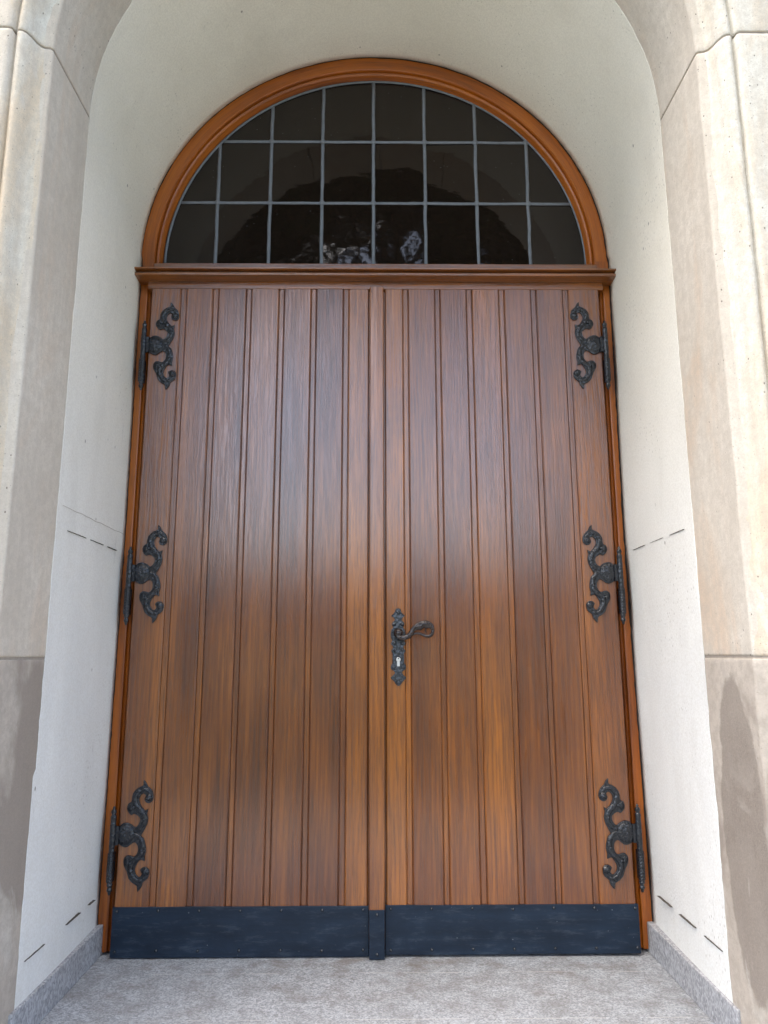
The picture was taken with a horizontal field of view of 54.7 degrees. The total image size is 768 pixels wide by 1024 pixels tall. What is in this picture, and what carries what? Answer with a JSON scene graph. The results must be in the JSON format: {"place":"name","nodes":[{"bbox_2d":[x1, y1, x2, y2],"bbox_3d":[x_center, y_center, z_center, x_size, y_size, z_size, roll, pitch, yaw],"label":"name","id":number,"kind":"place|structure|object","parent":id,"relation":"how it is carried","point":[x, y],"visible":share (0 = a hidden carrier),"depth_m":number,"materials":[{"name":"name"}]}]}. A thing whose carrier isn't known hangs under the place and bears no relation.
{"place":"outdoors","nodes":[
{"label":"outdoors","id":0,"kind":"place"},
{"bbox_2d":[39,948,714,1023],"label":"floor","id":1,"kind":"structure","parent":0,"point":[643,987],"depth_m":2.18,"materials":[{"name":"stone"}]},
{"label":"ground","id":2,"kind":"structure","parent":0,"visible":0},
{"bbox_2d":[0,0,767,1023],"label":"stone portal","id":3,"kind":"object","parent":2,"relation":"on","point":[650,116],"visible":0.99,"depth_m":2.21,"materials":[{"name":"paint"}]},
{"bbox_2d":[97,57,653,959],"bbox_3d":[-0.029,-0.225,2.795,1.892,3.442,0.195,0,-11,-1],"label":"double door","id":4,"kind":"structure","parent":3,"relation":"attached to","point":[375,691],"depth_m":2.68,"materials":[{"name":"brown wood"}]},
{"bbox_2d":[114,289,368,906],"bbox_3d":[-0.475,0.286,2.672,0.837,2.369,0.045,0,-11,-1],"label":"door leaf","id":5,"kind":"structure","parent":4,"relation":"in","point":[246,726],"depth_m":2.64,"materials":[{"name":"brown wood"}]},
{"bbox_2d":[385,289,635,904],"bbox_3d":[0.421,0.286,2.681,0.830,2.369,0.045,0,-11,-1],"label":"door leaf","id":6,"kind":"structure","parent":4,"relation":"in","point":[505,725],"depth_m":2.65,"materials":[{"name":"brown wood"}]}
]}

